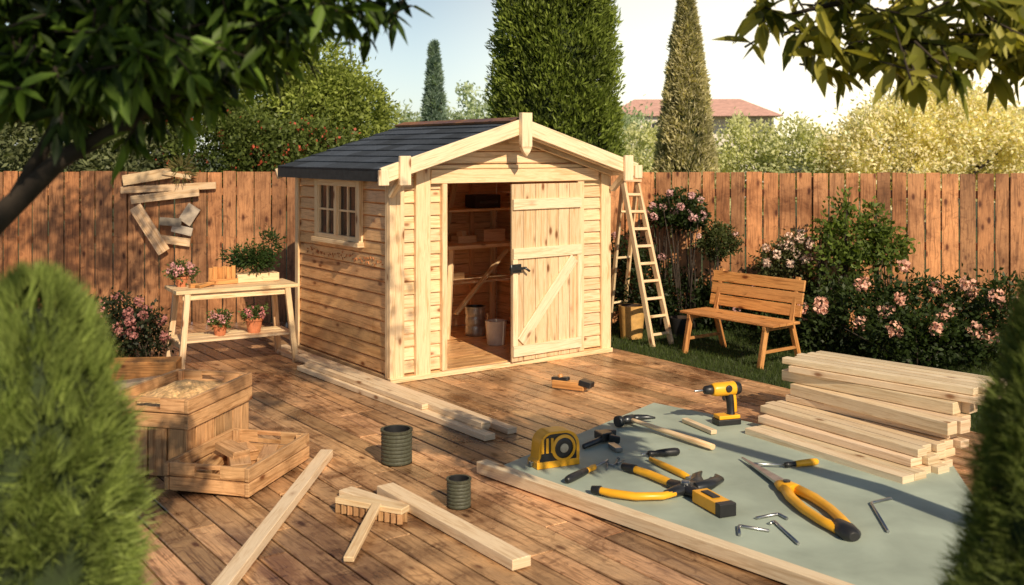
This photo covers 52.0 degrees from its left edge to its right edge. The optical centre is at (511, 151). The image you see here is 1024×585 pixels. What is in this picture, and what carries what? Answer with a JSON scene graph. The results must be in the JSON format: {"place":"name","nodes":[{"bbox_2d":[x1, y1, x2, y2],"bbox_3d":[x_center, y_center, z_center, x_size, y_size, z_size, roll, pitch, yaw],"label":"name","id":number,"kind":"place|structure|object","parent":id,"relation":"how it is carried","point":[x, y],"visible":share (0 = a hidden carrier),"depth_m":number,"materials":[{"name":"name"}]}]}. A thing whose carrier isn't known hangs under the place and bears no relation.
{"place":"outdoors","nodes":[
{"label":"outdoors","id":0,"kind":"place"},
{"bbox_2d":[339,486,403,503],"bbox_3d":[-0.820,2.078,6.250,0.525,0.040,0.100,0,0,40],"label":"timber offcut","id":1,"kind":"object","parent":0,"point":[351,490],"visible":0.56,"depth_m":6.32,"materials":[{"name":"beige wood"}]},
{"bbox_2d":[447,228,504,278],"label":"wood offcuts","id":2,"kind":"object","parent":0,"point":[486,234],"visible":0.9,"depth_m":12.06,"materials":[{"name":"brown wood"}]},
{"bbox_2d":[465,194,499,208],"bbox_3d":[-0.333,0.577,12.197,0.350,0.154,0.250,0,0,-35],"label":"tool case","id":3,"kind":"object","parent":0,"point":[476,201],"visible":1,"depth_m":12.11,"materials":[{"name":"black"}]},
{"bbox_2d":[3,155,1006,432],"bbox_3d":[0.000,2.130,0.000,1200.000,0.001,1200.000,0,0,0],"label":"ground","id":4,"kind":"structure","parent":0,"point":[673,359],"depth_m":14.90,"materials":[{"name":"green plant"}]},
{"bbox_2d":[0,256,167,584],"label":"conifer bush","id":5,"kind":"object","parent":4,"relation":"on","point":[68,426],"visible":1,"depth_m":2.30,"materials":[{"name":"green plant"}]},
{"bbox_2d":[0,24,202,271],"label":"garden tree","id":6,"kind":"object","parent":4,"relation":"on","point":[14,157],"visible":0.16,"depth_m":14.44,"materials":[{"name":"green plant"}]},
{"bbox_2d":[0,0,434,234],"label":"overhanging tree","id":7,"kind":"object","parent":4,"relation":"on","point":[64,78],"visible":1,"depth_m":2.71,"materials":[{"name":"green plant"}]},
{"bbox_2d":[135,92,360,270],"bbox_3d":[-3.743,0.548,15.233,3.304,3.265,2.266,0,0,-13],"label":"blossom tree","id":8,"kind":"object","parent":4,"relation":"on","point":[257,146],"visible":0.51,"depth_m":14.86,"materials":[{"name":"green plant"}]},
{"bbox_2d":[0,171,524,322],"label":"wooden fence","id":9,"kind":"object","parent":4,"relation":"on","point":[88,239],"visible":0.24,"depth_m":13.04,"materials":[{"name":"brown wood"}]},
{"bbox_2d":[120,168,216,254],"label":"nailed boards","id":10,"kind":"object","parent":9,"relation":"attached to","point":[159,242],"visible":1,"depth_m":12.94,"materials":[{"name":"brown wood"}]},
{"bbox_2d":[162,153,198,186],"bbox_3d":[-4.069,0.212,12.981,0.454,0.497,0.378,0,0,0],"label":"hanging plant","id":11,"kind":"object","parent":10,"relation":"on","point":[170,165],"visible":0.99,"depth_m":12.93,"materials":[{"name":"green plant"}]},
{"bbox_2d":[205,38,402,164],"bbox_3d":[-3.630,0.014,17.526,3.707,4.331,2.646,0,0,0],"label":"garden tree","id":12,"kind":"object","parent":4,"relation":"on","point":[342,90],"visible":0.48,"depth_m":17.03,"materials":[{"name":"green plant"}]},
{"bbox_2d":[419,39,449,120],"bbox_3d":[-2.574,-0.821,35.026,1.457,5.942,1.544,0,0,0],"label":"cypress tree","id":13,"kind":"object","parent":4,"relation":"on","point":[434,102],"visible":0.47,"depth_m":34.80,"materials":[{"name":"green plant"}]},
{"bbox_2d":[255,78,658,184],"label":"background trees","id":14,"kind":"object","parent":4,"relation":"on","point":[476,110],"visible":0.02,"depth_m":40.11,"materials":[{"name":"green plant"}]},
{"bbox_2d":[109,321,983,584],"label":"wooden deck","id":15,"kind":"structure","parent":4,"relation":"on","point":[202,538],"depth_m":6.47,"materials":[{"name":"brown wood"}]},
{"bbox_2d":[109,356,181,380],"bbox_3d":[-3.375,2.000,9.585,0.654,0.200,0.250,0,0,-6],"label":"planter trough","id":16,"kind":"object","parent":15,"relation":"on","point":[137,367],"visible":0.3,"depth_m":9.48,"materials":[{"name":"brown wood"}]},
{"bbox_2d":[36,287,175,357],"bbox_3d":[-4.125,1.756,10.562,1.814,0.794,0.891,0,0,22],"label":"rose bush","id":17,"kind":"object","parent":16,"relation":"in","point":[137,323],"visible":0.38,"depth_m":10.28,"materials":[{"name":"pink plant"}]},
{"bbox_2d":[110,369,251,475],"bbox_3d":[-2.264,1.847,7.218,0.596,0.506,0.870,0,0,13],"label":"wooden crate","id":18,"kind":"object","parent":15,"relation":"on","point":[176,426],"visible":0.6,"depth_m":6.88,"materials":[{"name":"brown wood"}]},
{"bbox_2d":[114,375,159,389],"bbox_3d":[-3.300,2.055,9.325,0.473,0.070,0.140,0,0,-32],"label":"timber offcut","id":19,"kind":"object","parent":18,"relation":"on","point":[129,382],"visible":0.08,"depth_m":9.26,"materials":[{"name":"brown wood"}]},
{"bbox_2d":[137,379,222,406],"bbox_3d":[-2.264,1.627,7.218,0.510,0.102,0.790,0,0,13],"label":"sawdust","id":20,"kind":"object","parent":18,"relation":"in","point":[186,388],"visible":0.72,"depth_m":7.11},
{"bbox_2d":[164,278,298,368],"bbox_3d":[-2.785,1.714,10.451,1.200,0.779,0.604,0,0,-30],"label":"potting table","id":21,"kind":"object","parent":15,"relation":"on","point":[184,338],"visible":0.93,"depth_m":10.38,"materials":[{"name":"brown wood"}]},
{"bbox_2d":[162,256,200,286],"bbox_3d":[-3.238,1.184,10.302,0.354,0.299,0.376,0,0,0],"label":"potted flower","id":22,"kind":"object","parent":21,"relation":"on","point":[175,271],"visible":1,"depth_m":10.26,"materials":[{"name":"pink plant"}]},
{"bbox_2d":[188,281,215,287],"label":"wood offcuts","id":23,"kind":"object","parent":21,"relation":"on","point":[199,285],"visible":1,"depth_m":10.20,"materials":[{"name":"wood"}]},
{"bbox_2d":[206,308,233,335],"bbox_3d":[-2.876,1.675,10.336,0.290,0.282,0.360,0,0,0],"label":"potted flower","id":24,"kind":"object","parent":21,"relation":"on","point":[219,325],"visible":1,"depth_m":10.30,"materials":[{"name":"pink plant"}]},
{"bbox_2d":[209,265,237,284],"bbox_3d":[-2.878,1.235,10.471,0.281,0.180,0.068,0,0,-30],"label":"slatted box","id":25,"kind":"object","parent":21,"relation":"on","point":[222,275],"visible":0.88,"depth_m":10.46,"materials":[{"name":"brown wood"}]},
{"bbox_2d":[215,223,285,282],"bbox_3d":[-2.683,1.026,10.687,0.736,0.594,0.426,0,0,0],"label":"planter box","id":26,"kind":"object","parent":21,"relation":"on","point":[261,257],"visible":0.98,"depth_m":10.67,"materials":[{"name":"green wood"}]},
{"bbox_2d":[238,302,268,332],"bbox_3d":[-2.595,1.657,10.529,0.301,0.305,0.313,0,0,44],"label":"potted flower","id":27,"kind":"object","parent":21,"relation":"on","point":[253,319],"visible":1,"depth_m":10.46,"materials":[{"name":"pink plant"}]},
{"bbox_2d":[164,428,308,497],"bbox_3d":[-1.760,2.007,6.804,0.576,0.186,0.840,0,0,14],"label":"wooden crate","id":28,"kind":"object","parent":15,"relation":"on","point":[182,474],"visible":0.93,"depth_m":6.52,"materials":[{"name":"brown wood"}]},
{"bbox_2d":[196,439,278,473],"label":"wood scraps","id":29,"kind":"object","parent":28,"relation":"in","point":[231,452],"visible":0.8,"depth_m":6.75,"materials":[{"name":"beige wood"}]},
{"bbox_2d":[211,449,332,584],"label":"timber beam","id":30,"kind":"structure","parent":15,"relation":"on","point":[238,566],"depth_m":5.78,"materials":[{"name":"brown wood"}]},
{"bbox_2d":[335,493,408,561],"bbox_3d":[-0.910,2.051,5.760,0.471,0.098,0.712,0,0,20],"label":"deck brush","id":31,"kind":"object","parent":15,"relation":"on","point":[370,511],"visible":1,"depth_m":5.94,"materials":[{"name":"brown wood"}]},
{"bbox_2d":[380,424,412,466],"bbox_3d":[-0.780,1.988,7.100,0.220,0.225,0.220,0,0,0],"label":"metal can","id":32,"kind":"object","parent":15,"relation":"on","point":[396,445],"visible":1,"depth_m":7.02,"materials":[{"name":"grey metal"}]},
{"bbox_2d":[277,344,516,440],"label":"timber planks","id":33,"kind":"object","parent":15,"relation":"on","point":[453,416],"visible":0.97,"depth_m":8.71,"materials":[{"name":"brown wood"}]},
{"bbox_2d":[377,483,530,570],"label":"timber beam","id":34,"kind":"structure","parent":15,"relation":"on","point":[502,552],"depth_m":5.70,"materials":[{"name":"beige wood"}]},
{"bbox_2d":[275,112,641,383],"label":"wooden shed","id":35,"kind":"structure","parent":15,"relation":"on","point":[371,252],"depth_m":10.36,"materials":[{"name":"brown wood"}]},
{"bbox_2d":[311,179,363,247],"bbox_3d":[-1.727,0.590,10.345,0.070,0.640,1.030,0,0,-35],"label":"window","id":36,"kind":"structure","parent":35,"relation":"in","point":[338,204],"depth_m":10.31,"materials":[{"name":"brown wood"}]},
{"bbox_2d":[434,183,510,339],"bbox_3d":[-0.457,1.172,11.984,1.132,1.762,0.719,0,0,-35],"label":"shelving unit","id":37,"kind":"object","parent":35,"relation":"on","point":[490,275],"visible":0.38,"depth_m":11.91,"materials":[{"name":"brown wood"}]},
{"bbox_2d":[465,304,485,335],"bbox_3d":[-0.410,1.885,11.720,0.242,0.320,0.242,0,0,0],"label":"metal can","id":38,"kind":"object","parent":35,"relation":"on","point":[475,318],"visible":1,"depth_m":11.62,"materials":[{"name":"metal"}]},
{"bbox_2d":[485,319,506,345],"bbox_3d":[-0.170,1.920,11.150,0.231,0.250,0.231,0,0,0],"label":"plastic bucket","id":39,"kind":"object","parent":35,"relation":"on","point":[495,331],"visible":1,"depth_m":11.06,"materials":[{"name":"plastic"}]},
{"bbox_2d":[509,183,581,361],"bbox_3d":[0.345,1.185,10.436,0.959,1.730,0.103,0,0,-38],"label":"door","id":40,"kind":"structure","parent":35,"relation":"in","point":[545,268],"depth_m":10.45,"materials":[{"name":"brown wood"}]},
{"bbox_2d":[446,474,471,509],"bbox_3d":[-0.315,2.018,6.220,0.151,0.165,0.151,0,0,0],"label":"metal can","id":41,"kind":"object","parent":15,"relation":"on","point":[458,491],"visible":1,"depth_m":6.16,"materials":[{"name":"grey metal"}]},
{"bbox_2d":[551,373,594,390],"bbox_3d":[0.529,2.027,9.236,0.390,0.127,0.100,0,0,27],"label":"hand plane","id":42,"kind":"object","parent":15,"relation":"on","point":[560,381],"visible":1,"depth_m":9.21,"materials":[{"name":"brown wood"}]},
{"bbox_2d":[477,459,853,584],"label":"timber beam","id":43,"kind":"structure","parent":15,"relation":"on","point":[771,567],"depth_m":5.67,"materials":[{"name":"brown wood"}]},
{"bbox_2d":[505,403,990,584],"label":"work mat","id":44,"kind":"object","parent":15,"relation":"on","point":[916,515],"visible":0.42,"depth_m":6.33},
{"bbox_2d":[528,426,579,469],"bbox_3d":[0.274,1.972,7.008,0.340,0.235,0.162,0,0,-24],"label":"tape measure","id":45,"kind":"object","parent":44,"relation":"on","point":[555,446],"visible":1,"depth_m":6.95,"materials":[{"name":"yellow plastic"}]},
{"bbox_2d":[564,459,608,482],"bbox_3d":[0.492,2.064,6.803,0.052,0.052,0.525,0,0,36],"label":"screwdriver","id":46,"kind":"object","parent":44,"relation":"on","point":[575,476],"visible":1,"depth_m":6.70,"materials":[{"name":"black plastic"}]},
{"bbox_2d":[582,429,619,448],"bbox_3d":[0.625,2.054,7.523,0.381,0.067,0.202,0,0,-28],"label":"hammer","id":47,"kind":"object","parent":44,"relation":"on","point":[605,435],"visible":0.98,"depth_m":7.50,"materials":[{"name":"metal"}]},
{"bbox_2d":[641,448,679,456],"bbox_3d":[1.015,2.062,7.183,0.280,0.056,0.056,0,0,-15],"label":"screwdriver","id":48,"kind":"object","parent":44,"relation":"on","point":[667,452],"visible":1,"depth_m":7.17,"materials":[{"name":"black plastic"}]},
{"bbox_2d":[590,463,735,517],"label":"pliers","id":49,"kind":"object","parent":44,"relation":"on","point":[696,488],"visible":1,"depth_m":6.31,"materials":[{"name":"yellow plastic"}]},
{"bbox_2d":[613,414,714,449],"bbox_3d":[1.190,2.045,7.744,0.319,0.086,0.915,0,0,-43],"label":"claw hammer","id":50,"kind":"object","parent":44,"relation":"on","point":[619,421],"visible":1,"depth_m":7.79,"materials":[{"name":"brown wood"}]},
{"bbox_2d":[648,457,690,479],"bbox_3d":[1.056,2.070,6.814,0.066,0.044,0.572,0,0,-30],"label":"wood chisel","id":51,"kind":"object","parent":44,"relation":"on","point":[675,470],"visible":0.83,"depth_m":6.82,"materials":[{"name":"yellow plastic"}]},
{"bbox_2d":[682,418,716,434],"bbox_3d":[1.410,2.070,7.920,0.050,0.030,0.394,0,0,-24],"label":"wooden dowel","id":52,"kind":"object","parent":44,"relation":"on","point":[700,426],"visible":1,"depth_m":7.88,"materials":[{"name":"brown wood"}]},
{"bbox_2d":[694,381,741,425],"bbox_3d":[1.569,1.927,8.030,0.391,0.326,0.118,0,0,-18],"label":"cordless drill","id":53,"kind":"object","parent":44,"relation":"on","point":[728,391],"visible":1,"depth_m":8.02,"materials":[{"name":"yellow plastic"}]},
{"bbox_2d":[737,524,768,535],"bbox_3d":[1.320,2.081,5.770,0.188,0.016,0.143,0,0,0],"label":"allen key","id":54,"kind":"object","parent":44,"relation":"on","point":[739,526],"visible":1,"depth_m":5.79,"materials":[{"name":"metal"}]},
{"bbox_2d":[755,513,788,519],"bbox_3d":[1.472,2.081,5.967,0.170,0.016,0.093,0,0,-21],"label":"allen key","id":55,"kind":"object","parent":44,"relation":"on","point":[771,515],"visible":1,"depth_m":5.98,"materials":[{"name":"metal"}]},
{"bbox_2d":[768,520,799,544],"bbox_3d":[1.479,2.081,5.738,0.055,0.016,0.344,0,0,-8],"label":"allen key","id":56,"kind":"object","parent":44,"relation":"on","point":[786,532],"visible":1,"depth_m":5.74,"materials":[{"name":"metal"}]},
{"bbox_2d":[754,458,818,467],"bbox_3d":[1.824,2.066,6.948,0.448,0.048,0.082,0,0,-8],"label":"screwdriver","id":57,"kind":"object","parent":44,"relation":"on","point":[807,462],"visible":1,"depth_m":6.94,"materials":[{"name":"yellow plastic"}]},
{"bbox_2d":[741,457,860,541],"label":"garden shears","id":58,"kind":"object","parent":44,"relation":"on","point":[841,526],"visible":1,"depth_m":6.05,"materials":[{"name":"yellow plastic"}]},
{"bbox_2d":[745,351,1005,483],"bbox_3d":[2.537,1.851,7.546,1.312,0.493,1.596,0,0,-39],"label":"lumber stack","id":59,"kind":"object","parent":44,"relation":"on","point":[901,423],"visible":0.87,"depth_m":7.41,"materials":[{"name":"brown wood"}]},
{"bbox_2d":[870,497,891,532],"bbox_3d":[2.119,2.081,6.046,0.121,0.016,0.598,0,0,21],"label":"allen key","id":60,"kind":"object","parent":44,"relation":"on","point":[872,503],"visible":1,"depth_m":6.11,"materials":[{"name":"metal"}]},
{"bbox_2d":[483,0,626,157],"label":"cypress tree","id":61,"kind":"object","parent":4,"relation":"on","point":[553,61],"visible":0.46,"depth_m":17.23,"materials":[{"name":"green plant"}]},
{"bbox_2d":[618,303,643,339],"bbox_3d":[1.360,1.935,11.950,0.304,0.370,0.304,0,0,0],"label":"wooden planter","id":62,"kind":"object","parent":4,"relation":"on","point":[631,318],"visible":0.9,"depth_m":11.83,"materials":[{"name":"wood"}]},
{"bbox_2d":[611,179,673,346],"bbox_3d":[1.364,1.222,11.977,0.474,1.833,1.216,0,0,-23],"label":"wooden ladder","id":63,"kind":"object","parent":4,"relation":"on","point":[624,195],"visible":0.88,"depth_m":11.71,"materials":[{"name":"brown wood"}]},
{"bbox_2d":[646,186,712,329],"bbox_3d":[1.953,1.257,12.392,0.804,1.690,0.724,0,0,0],"label":"rose tree","id":64,"kind":"object","parent":4,"relation":"on","point":[692,215],"visible":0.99,"depth_m":12.32,"materials":[{"name":"green plant"}]},
{"bbox_2d":[669,315,693,337],"bbox_3d":[1.950,2.020,12.100,0.294,0.220,0.294,0,0,0],"label":"flower pot","id":65,"kind":"object","parent":4,"relation":"on","point":[678,324],"visible":0.56,"depth_m":12.00,"materials":[{"name":"black plastic"}]},
{"bbox_2d":[650,0,730,263],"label":"cypress tree","id":66,"kind":"object","parent":4,"relation":"on","point":[686,142],"visible":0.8,"depth_m":19.70,"materials":[{"name":"green plant"}]},
{"bbox_2d":[690,218,744,330],"bbox_3d":[2.429,1.440,12.297,0.623,1.323,0.574,0,0,-41],"label":"topiary tree","id":67,"kind":"object","parent":4,"relation":"on","point":[722,241],"visible":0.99,"depth_m":12.24,"materials":[{"name":"green plant"}]},
{"bbox_2d":[617,106,840,223],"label":"background trees","id":68,"kind":"object","parent":4,"relation":"on","point":[767,156],"visible":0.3,"depth_m":29.24,"materials":[{"name":"green plant"}]},
{"bbox_2d":[611,219,854,336],"bbox_3d":[2.483,1.486,12.440,3.089,1.364,1.215,0,0,9],"label":"garden shrub","id":69,"kind":"object","parent":4,"relation":"on","point":[704,293],"visible":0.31,"depth_m":12.42,"materials":[{"name":"green plant"}]},
{"bbox_2d":[680,268,805,368],"bbox_3d":[2.367,1.702,10.833,0.641,0.870,1.240,0,0,-37],"label":"garden bench","id":70,"kind":"object","parent":4,"relation":"on","point":[793,310],"visible":0.94,"depth_m":10.86,"materials":[{"name":"brown wood"}]},
{"bbox_2d":[748,229,815,334],"bbox_3d":[3.089,1.486,12.032,0.746,1.235,0.765,0,0,-30],"label":"flowering shrub","id":71,"kind":"object","parent":4,"relation":"on","point":[786,252],"visible":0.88,"depth_m":11.92,"materials":[{"name":"pink plant"}]},
{"bbox_2d":[613,348,981,434],"bbox_3d":[1.791,2.120,10.180,0.025,0.045,7.500,0,0,-35],"label":"deck edging","id":72,"kind":"object","parent":4,"relation":"on","point":[720,373],"visible":0.14,"depth_m":10.01,"materials":[{"name":"brown wood"}]},
{"bbox_2d":[611,320,1008,431],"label":"grass","id":73,"kind":"structure","parent":4,"relation":"on","point":[744,337],"depth_m":10.99,"materials":[{"name":"green plant"}]},
{"bbox_2d":[611,172,1023,329],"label":"wooden fence","id":74,"kind":"object","parent":4,"relation":"on","point":[811,193],"visible":0.38,"depth_m":12.34,"materials":[{"name":"brown wood"}]},
{"bbox_2d":[801,181,920,338],"bbox_3d":[3.876,1.208,11.736,1.332,1.790,0.928,0,0,0],"label":"garden shrub","id":75,"kind":"object","parent":4,"relation":"on","point":[872,251],"visible":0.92,"depth_m":11.66,"materials":[{"name":"green plant"}]},
{"bbox_2d":[712,0,1023,124],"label":"overhanging tree","id":76,"kind":"object","parent":4,"relation":"on","point":[914,35],"visible":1,"depth_m":3.78,"materials":[{"name":"green plant"}]},
{"bbox_2d":[755,259,1023,370],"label":"rose bush","id":77,"kind":"object","parent":4,"relation":"on","point":[895,328],"visible":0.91,"depth_m":10.41,"materials":[{"name":"green plant"}]},
{"bbox_2d":[795,69,1023,230],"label":"hazy tree","id":78,"kind":"object","parent":4,"relation":"on","point":[941,137],"visible":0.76,"depth_m":27.19,"materials":[{"name":"yellow plant"}]},
{"bbox_2d":[926,269,1023,584],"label":"conifer bush","id":79,"kind":"object","parent":4,"relation":"on","point":[994,529],"visible":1,"depth_m":2.29,"materials":[{"name":"green plant"}]},
{"bbox_2d":[6,0,1023,154],"label":"sky","id":80,"kind":"structure","parent":0,"point":[460,27],"materials":[{"name":"white"}]},
{"bbox_2d":[608,442,622,451],"bbox_3d":[0.723,2.070,7.350,0.050,0.030,0.147,0,0,-18],"label":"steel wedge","id":81,"kind":"object","parent":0,"point":[614,446],"visible":1,"depth_m":7.32,"materials":[{"name":"silver metal"}]},
{"bbox_2d":[621,99,783,117],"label":"roof","id":82,"kind":"structure","parent":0,"point":[723,107],"depth_m":46.36,"materials":[{"name":"tile"}]},
{"bbox_2d":[631,116,773,199],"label":"walls","id":83,"kind":"structure","parent":0,"point":[717,120],"depth_m":45.80,"materials":[{"name":"beige paint"}]},
{"bbox_2d":[646,122,737,136],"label":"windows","id":84,"kind":"structure","parent":83,"relation":"attached to","point":[653,125],"depth_m":45.36,"materials":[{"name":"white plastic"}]}
]}

